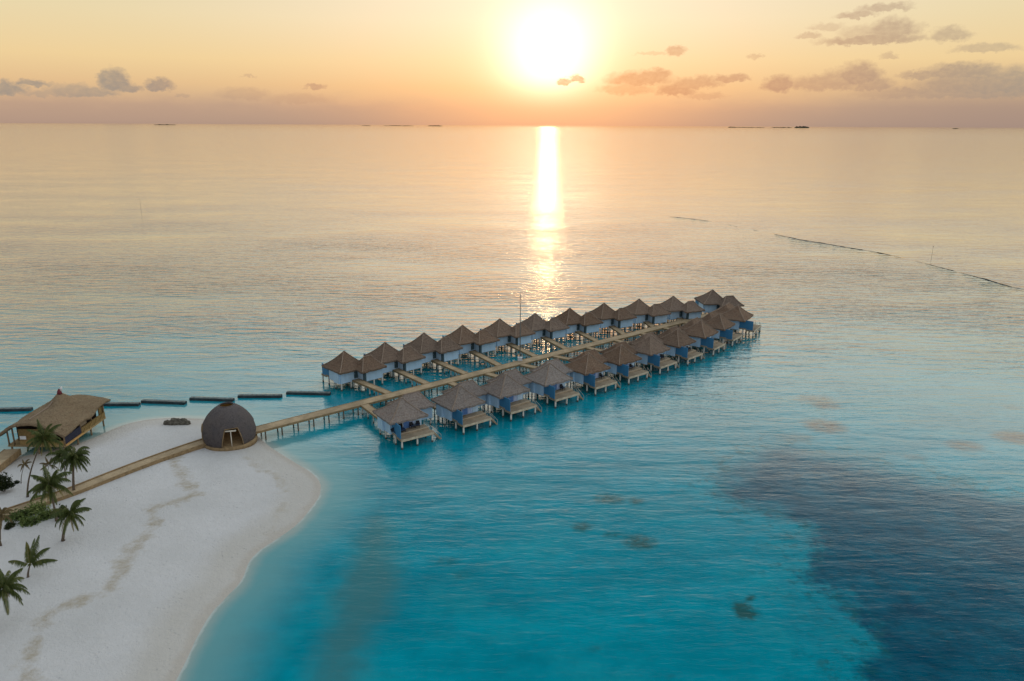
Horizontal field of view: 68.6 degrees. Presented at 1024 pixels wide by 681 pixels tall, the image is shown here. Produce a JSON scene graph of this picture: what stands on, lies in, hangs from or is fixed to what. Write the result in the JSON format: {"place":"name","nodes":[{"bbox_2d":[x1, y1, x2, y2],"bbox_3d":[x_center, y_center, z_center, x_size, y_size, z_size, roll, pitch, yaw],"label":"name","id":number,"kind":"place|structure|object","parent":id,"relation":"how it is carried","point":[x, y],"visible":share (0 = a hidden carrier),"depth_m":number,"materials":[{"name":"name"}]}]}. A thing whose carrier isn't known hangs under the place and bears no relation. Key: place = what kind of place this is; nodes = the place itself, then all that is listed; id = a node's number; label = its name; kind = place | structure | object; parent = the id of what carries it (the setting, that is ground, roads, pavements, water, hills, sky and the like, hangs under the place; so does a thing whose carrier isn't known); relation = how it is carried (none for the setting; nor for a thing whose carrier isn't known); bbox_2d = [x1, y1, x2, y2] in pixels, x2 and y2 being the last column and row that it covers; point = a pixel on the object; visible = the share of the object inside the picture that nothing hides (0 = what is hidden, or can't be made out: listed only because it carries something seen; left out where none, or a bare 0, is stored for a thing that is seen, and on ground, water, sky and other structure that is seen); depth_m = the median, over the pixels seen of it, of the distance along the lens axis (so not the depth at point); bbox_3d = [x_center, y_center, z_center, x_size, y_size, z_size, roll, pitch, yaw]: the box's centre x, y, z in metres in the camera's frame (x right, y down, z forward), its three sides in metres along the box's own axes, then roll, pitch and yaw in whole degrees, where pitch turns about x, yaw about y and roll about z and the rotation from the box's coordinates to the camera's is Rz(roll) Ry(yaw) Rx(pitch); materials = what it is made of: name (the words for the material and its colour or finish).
{"place":"outdoors","nodes":[
{"label":"outdoors","id":0,"kind":"place"},
{"bbox_2d":[0,418,320,680],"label":"beach","id":1,"kind":"structure","parent":0,"point":[140,579],"depth_m":95.76,"materials":[{"name":"white sand"}]},
{"bbox_2d":[0,507,13,545],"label":"palm tree","id":2,"kind":"object","parent":1,"relation":"on","point":[4,511],"visible":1,"depth_m":94.76,"materials":[{"name":"green plant"}]},
{"bbox_2d":[0,472,14,491],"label":"screw pine","id":3,"kind":"object","parent":1,"relation":"on","point":[6,483],"visible":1,"depth_m":109.74,"materials":[{"name":"green plant"}]},
{"bbox_2d":[3,520,17,529],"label":"shrub","id":4,"kind":"object","parent":1,"relation":"on","point":[8,526],"visible":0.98,"depth_m":100.13,"materials":[{"name":"green plant"}]},
{"bbox_2d":[0,448,21,471],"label":"hut walkway","id":5,"kind":"structure","parent":1,"relation":"on","point":[8,457],"depth_m":120.58,"materials":[{"name":"beige wood"}]},
{"bbox_2d":[0,568,29,614],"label":"palm tree","id":6,"kind":"object","parent":1,"relation":"on","point":[9,584],"visible":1,"depth_m":79.60,"materials":[{"name":"green plant"}]},
{"bbox_2d":[4,507,33,521],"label":"shrub","id":7,"kind":"object","parent":1,"relation":"on","point":[19,514],"visible":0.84,"depth_m":102.41,"materials":[{"name":"green plant"}]},
{"bbox_2d":[17,459,31,482],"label":"palm tree","id":8,"kind":"object","parent":1,"relation":"on","point":[25,463],"visible":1,"depth_m":112.15,"materials":[{"name":"green plant"}]},
{"bbox_2d":[17,514,40,527],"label":"shrub","id":9,"kind":"object","parent":1,"relation":"on","point":[25,521],"visible":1,"depth_m":101.09,"materials":[{"name":"green plant"}]},
{"bbox_2d":[8,535,57,577],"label":"palm tree","id":10,"kind":"object","parent":1,"relation":"on","point":[32,557],"visible":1,"depth_m":89.21,"materials":[{"name":"green plant"}]},
{"bbox_2d":[24,500,51,516],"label":"shrub","id":11,"kind":"object","parent":1,"relation":"on","point":[34,508],"visible":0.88,"depth_m":104.22,"materials":[{"name":"green plant"}]},
{"bbox_2d":[35,508,52,520],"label":"shrub","id":12,"kind":"object","parent":1,"relation":"on","point":[45,514],"visible":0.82,"depth_m":102.57,"materials":[{"name":"green plant"}]},
{"bbox_2d":[26,419,63,496],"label":"palm tree","id":13,"kind":"object","parent":1,"relation":"on","point":[42,436],"visible":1,"depth_m":105.76,"materials":[{"name":"green plant"}]},
{"bbox_2d":[39,457,58,470],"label":"palm tree","id":14,"kind":"object","parent":1,"relation":"on","point":[47,462],"visible":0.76,"depth_m":112.58,"materials":[{"name":"green plant"}]},
{"bbox_2d":[26,464,73,521],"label":"palm tree","id":15,"kind":"object","parent":1,"relation":"on","point":[48,483],"visible":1,"depth_m":99.84,"materials":[{"name":"green plant"}]},
{"bbox_2d":[0,386,110,453],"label":"thatched hut","id":16,"kind":"object","parent":1,"relation":"on","point":[75,416],"visible":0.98,"depth_m":126.60,"materials":[{"name":"brown wood"}]},
{"bbox_2d":[45,444,72,477],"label":"palm tree","id":17,"kind":"object","parent":1,"relation":"on","point":[57,454],"visible":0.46,"depth_m":111.83,"materials":[{"name":"green plant"}]},
{"bbox_2d":[48,498,90,541],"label":"palm tree","id":18,"kind":"object","parent":1,"relation":"on","point":[72,513],"visible":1,"depth_m":96.08,"materials":[{"name":"green plant"}]},
{"bbox_2d":[54,446,89,489],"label":"palm tree","id":19,"kind":"object","parent":1,"relation":"on","point":[72,459],"visible":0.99,"depth_m":108.78,"materials":[{"name":"green plant"}]},
{"bbox_2d":[2,438,205,519],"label":"boardwalk","id":20,"kind":"structure","parent":1,"relation":"on","point":[124,470],"depth_m":115.90,"materials":[{"name":"beige wood"}]},
{"bbox_2d":[163,418,190,424],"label":"coral rock","id":21,"kind":"object","parent":1,"relation":"on","point":[178,421],"visible":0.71,"depth_m":136.00,"materials":[{"name":"grey stone"}]},
{"bbox_2d":[201,402,257,450],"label":"thatched dome","id":22,"kind":"structure","parent":1,"relation":"on","point":[220,419],"depth_m":125.69,"materials":[{"name":"grey wood"}]},
{"bbox_2d":[225,430,235,446],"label":"doorway post","id":23,"kind":"object","parent":22,"relation":"on","point":[230,431],"visible":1,"depth_m":124.65,"materials":[{"name":"white wood"}]},
{"bbox_2d":[390,427,405,432],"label":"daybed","id":24,"kind":"object","parent":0,"point":[402,429],"visible":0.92,"depth_m":128.91,"materials":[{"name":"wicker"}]},
{"bbox_2d":[0,123,1023,680],"bbox_3d":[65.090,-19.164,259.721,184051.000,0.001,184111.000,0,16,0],"label":"sea water","id":25,"kind":"structure","parent":0,"point":[818,475],"depth_m":166.50,"materials":[{"name":"blue liquid"}]},
{"bbox_2d":[0,407,32,411],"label":"breakwater wall","id":26,"kind":"structure","parent":25,"relation":"in","point":[8,409],"depth_m":143.29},
{"bbox_2d":[103,402,140,405],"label":"breakwater wall","id":27,"kind":"structure","parent":25,"relation":"in","point":[122,404],"depth_m":146.12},
{"bbox_2d":[141,399,186,404],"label":"breakwater wall","id":28,"kind":"structure","parent":25,"relation":"in","point":[174,402],"depth_m":147.46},
{"bbox_2d":[189,396,234,401],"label":"breakwater wall","id":29,"kind":"structure","parent":25,"relation":"in","point":[222,399],"depth_m":149.13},
{"bbox_2d":[237,394,282,397],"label":"breakwater wall","id":30,"kind":"structure","parent":25,"relation":"in","point":[259,395],"depth_m":150.85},
{"bbox_2d":[286,391,330,395],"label":"breakwater wall","id":31,"kind":"structure","parent":25,"relation":"in","point":[324,393],"depth_m":152.62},
{"bbox_2d":[321,351,386,391],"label":"water villa","id":32,"kind":"object","parent":25,"relation":"in","point":[343,367],"visible":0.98,"depth_m":155.99,"materials":[{"name":"brown paint"}]},
{"bbox_2d":[361,404,376,423],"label":"side walkway","id":33,"kind":"structure","parent":25,"relation":"in","point":[368,408],"depth_m":140.32,"materials":[{"name":"beige wood"}]},
{"bbox_2d":[352,378,391,402],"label":"side walkway","id":34,"kind":"structure","parent":25,"relation":"in","point":[373,387],"depth_m":152.60,"materials":[{"name":"beige wood"}]},
{"bbox_2d":[363,342,425,379],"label":"water villa","id":35,"kind":"object","parent":25,"relation":"in","point":[408,358],"visible":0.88,"depth_m":162.66,"materials":[{"name":"brown paint"}]},
{"bbox_2d":[372,391,441,449],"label":"water villa","id":36,"kind":"object","parent":25,"relation":"in","point":[403,410],"visible":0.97,"depth_m":130.35,"materials":[{"name":"grey paint"}]},
{"bbox_2d":[393,368,429,391],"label":"side walkway","id":37,"kind":"structure","parent":25,"relation":"in","point":[410,376],"depth_m":158.86,"materials":[{"name":"beige wood"}]},
{"bbox_2d":[403,332,462,368],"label":"water villa","id":38,"kind":"object","parent":25,"relation":"in","point":[445,349],"visible":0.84,"depth_m":169.16,"materials":[{"name":"brown paint"}]},
{"bbox_2d":[431,359,468,380],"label":"side walkway","id":39,"kind":"structure","parent":25,"relation":"in","point":[454,369],"depth_m":164.90,"materials":[{"name":"beige wood"}]},
{"bbox_2d":[431,379,497,434],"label":"water villa","id":40,"kind":"object","parent":25,"relation":"in","point":[459,403],"visible":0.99,"depth_m":136.57,"materials":[{"name":"grey paint"}]},
{"bbox_2d":[447,382,488,407],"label":"side walkway","id":41,"kind":"structure","parent":25,"relation":"in","point":[452,384],"depth_m":153.95,"materials":[{"name":"beige wood"}]},
{"bbox_2d":[442,325,499,360],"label":"water villa","id":42,"kind":"object","parent":25,"relation":"in","point":[480,341],"visible":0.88,"depth_m":175.96,"materials":[{"name":"brown paint"}]},
{"bbox_2d":[256,313,706,439],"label":"jetty","id":43,"kind":"object","parent":25,"relation":"in","point":[308,417],"visible":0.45,"depth_m":154.67,"materials":[{"name":"beige wood"}]},
{"bbox_2d":[518,294,522,367],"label":"radio mast","id":44,"kind":"object","parent":43,"relation":"on","point":[520,357],"visible":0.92,"depth_m":168.08,"materials":[{"name":"grey metal"}]},
{"bbox_2d":[469,350,501,373],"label":"side walkway","id":45,"kind":"structure","parent":25,"relation":"in","point":[475,353],"depth_m":171.35,"materials":[{"name":"beige wood"}]},
{"bbox_2d":[480,318,535,352],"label":"water villa","id":46,"kind":"object","parent":25,"relation":"in","point":[502,331],"visible":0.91,"depth_m":182.26,"materials":[{"name":"brown paint"}]},
{"bbox_2d":[484,372,532,395],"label":"side walkway","id":47,"kind":"structure","parent":25,"relation":"in","point":[491,375],"depth_m":159.74,"materials":[{"name":"beige wood"}]},
{"bbox_2d":[480,369,541,421],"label":"water villa","id":48,"kind":"object","parent":25,"relation":"in","point":[507,390],"visible":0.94,"depth_m":142.54,"materials":[{"name":"grey paint"}]},
{"bbox_2d":[506,343,537,363],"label":"side walkway","id":49,"kind":"structure","parent":25,"relation":"in","point":[523,350],"depth_m":177.63,"materials":[{"name":"beige wood"}]},
{"bbox_2d":[516,313,569,345],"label":"water villa","id":50,"kind":"object","parent":25,"relation":"in","point":[554,328],"visible":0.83,"depth_m":187.99,"materials":[{"name":"brown paint"}]},
{"bbox_2d":[519,363,573,384],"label":"side walkway","id":51,"kind":"structure","parent":25,"relation":"in","point":[528,366],"depth_m":165.45,"materials":[{"name":"beige wood"}]},
{"bbox_2d":[524,358,583,408],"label":"water villa","id":52,"kind":"object","parent":25,"relation":"in","point":[548,378],"visible":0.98,"depth_m":149.02,"materials":[{"name":"brown paint"}]},
{"bbox_2d":[541,336,567,355],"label":"side walkway","id":53,"kind":"structure","parent":25,"relation":"in","point":[552,342],"depth_m":183.66,"materials":[{"name":"beige wood"}]},
{"bbox_2d":[551,308,602,339],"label":"water villa","id":54,"kind":"object","parent":25,"relation":"in","point":[586,323],"visible":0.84,"depth_m":193.20,"materials":[{"name":"brown paint"}]},
{"bbox_2d":[552,355,605,372],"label":"side walkway","id":55,"kind":"structure","parent":25,"relation":"in","point":[562,358],"depth_m":171.65,"materials":[{"name":"beige wood"}]},
{"bbox_2d":[575,331,598,347],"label":"side walkway","id":56,"kind":"structure","parent":25,"relation":"in","point":[585,335],"depth_m":189.71,"materials":[{"name":"beige wood"}]},
{"bbox_2d":[565,349,620,395],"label":"water villa","id":57,"kind":"object","parent":25,"relation":"in","point":[588,366],"visible":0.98,"depth_m":155.71,"materials":[{"name":"brown paint"}]},
{"bbox_2d":[585,347,634,364],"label":"side walkway","id":58,"kind":"structure","parent":25,"relation":"in","point":[591,348],"depth_m":178.53,"materials":[{"name":"beige wood"}]},
{"bbox_2d":[585,303,636,333],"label":"water villa","id":59,"kind":"object","parent":25,"relation":"in","point":[619,318],"visible":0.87,"depth_m":198.46,"materials":[{"name":"brown paint"}]},
{"bbox_2d":[609,325,626,335],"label":"side walkway","id":60,"kind":"structure","parent":25,"relation":"in","point":[617,329],"depth_m":195.41,"materials":[{"name":"beige wood"}]},
{"bbox_2d":[599,341,651,384],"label":"water villa","id":61,"kind":"object","parent":25,"relation":"in","point":[621,356],"visible":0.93,"depth_m":162.01,"materials":[{"name":"brown paint"}]},
{"bbox_2d":[625,299,670,328],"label":"water villa","id":62,"kind":"object","parent":25,"relation":"in","point":[641,310],"visible":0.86,"depth_m":202.83,"materials":[{"name":"brown paint"}]},
{"bbox_2d":[643,321,655,333],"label":"side walkway","id":63,"kind":"structure","parent":25,"relation":"in","point":[649,324],"depth_m":200.47,"materials":[{"name":"beige wood"}]},
{"bbox_2d":[628,332,679,374],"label":"water villa","id":64,"kind":"object","parent":25,"relation":"in","point":[650,347],"visible":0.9,"depth_m":168.28,"materials":[{"name":"brown paint"}]},
{"bbox_2d":[656,326,704,365],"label":"water villa","id":65,"kind":"object","parent":25,"relation":"in","point":[677,340],"visible":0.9,"depth_m":174.68,"materials":[{"name":"brown paint"}]},
{"bbox_2d":[660,296,704,321],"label":"water villa","id":66,"kind":"object","parent":25,"relation":"in","point":[675,306],"visible":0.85,"depth_m":206.91,"materials":[{"name":"brown paint"}]},
{"bbox_2d":[679,317,725,355],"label":"water villa","id":67,"kind":"object","parent":25,"relation":"in","point":[701,332],"visible":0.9,"depth_m":181.54,"materials":[{"name":"brown paint"}]},
{"bbox_2d":[694,289,743,313],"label":"water villa","id":68,"kind":"object","parent":25,"relation":"in","point":[711,301],"visible":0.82,"depth_m":214.61,"materials":[{"name":"brown paint"}]},
{"bbox_2d":[700,311,742,346],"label":"water villa","id":69,"kind":"object","parent":25,"relation":"in","point":[721,323],"visible":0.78,"depth_m":189.01,"materials":[{"name":"brown paint"}]},
{"bbox_2d":[714,302,760,337],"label":"water villa","id":70,"kind":"object","parent":25,"relation":"in","point":[738,315],"visible":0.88,"depth_m":197.42,"materials":[{"name":"brown paint"}]},
{"bbox_2d":[730,127,763,127],"bbox_3d":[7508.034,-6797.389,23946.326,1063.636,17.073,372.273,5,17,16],"label":"distant island","id":71,"kind":"structure","parent":25,"relation":"in","point":[746,127],"depth_m":23815.72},
{"bbox_2d":[678,217,1023,289],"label":"reef crest","id":72,"kind":"object","parent":25,"relation":"in","point":[877,252],"visible":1,"depth_m":335.33,"materials":[{"name":"grey stone"}]},
{"bbox_2d":[0,0,1023,127],"label":"sky","id":73,"kind":"structure","parent":0,"point":[784,63],"materials":[{"name":"orange"}]}
]}

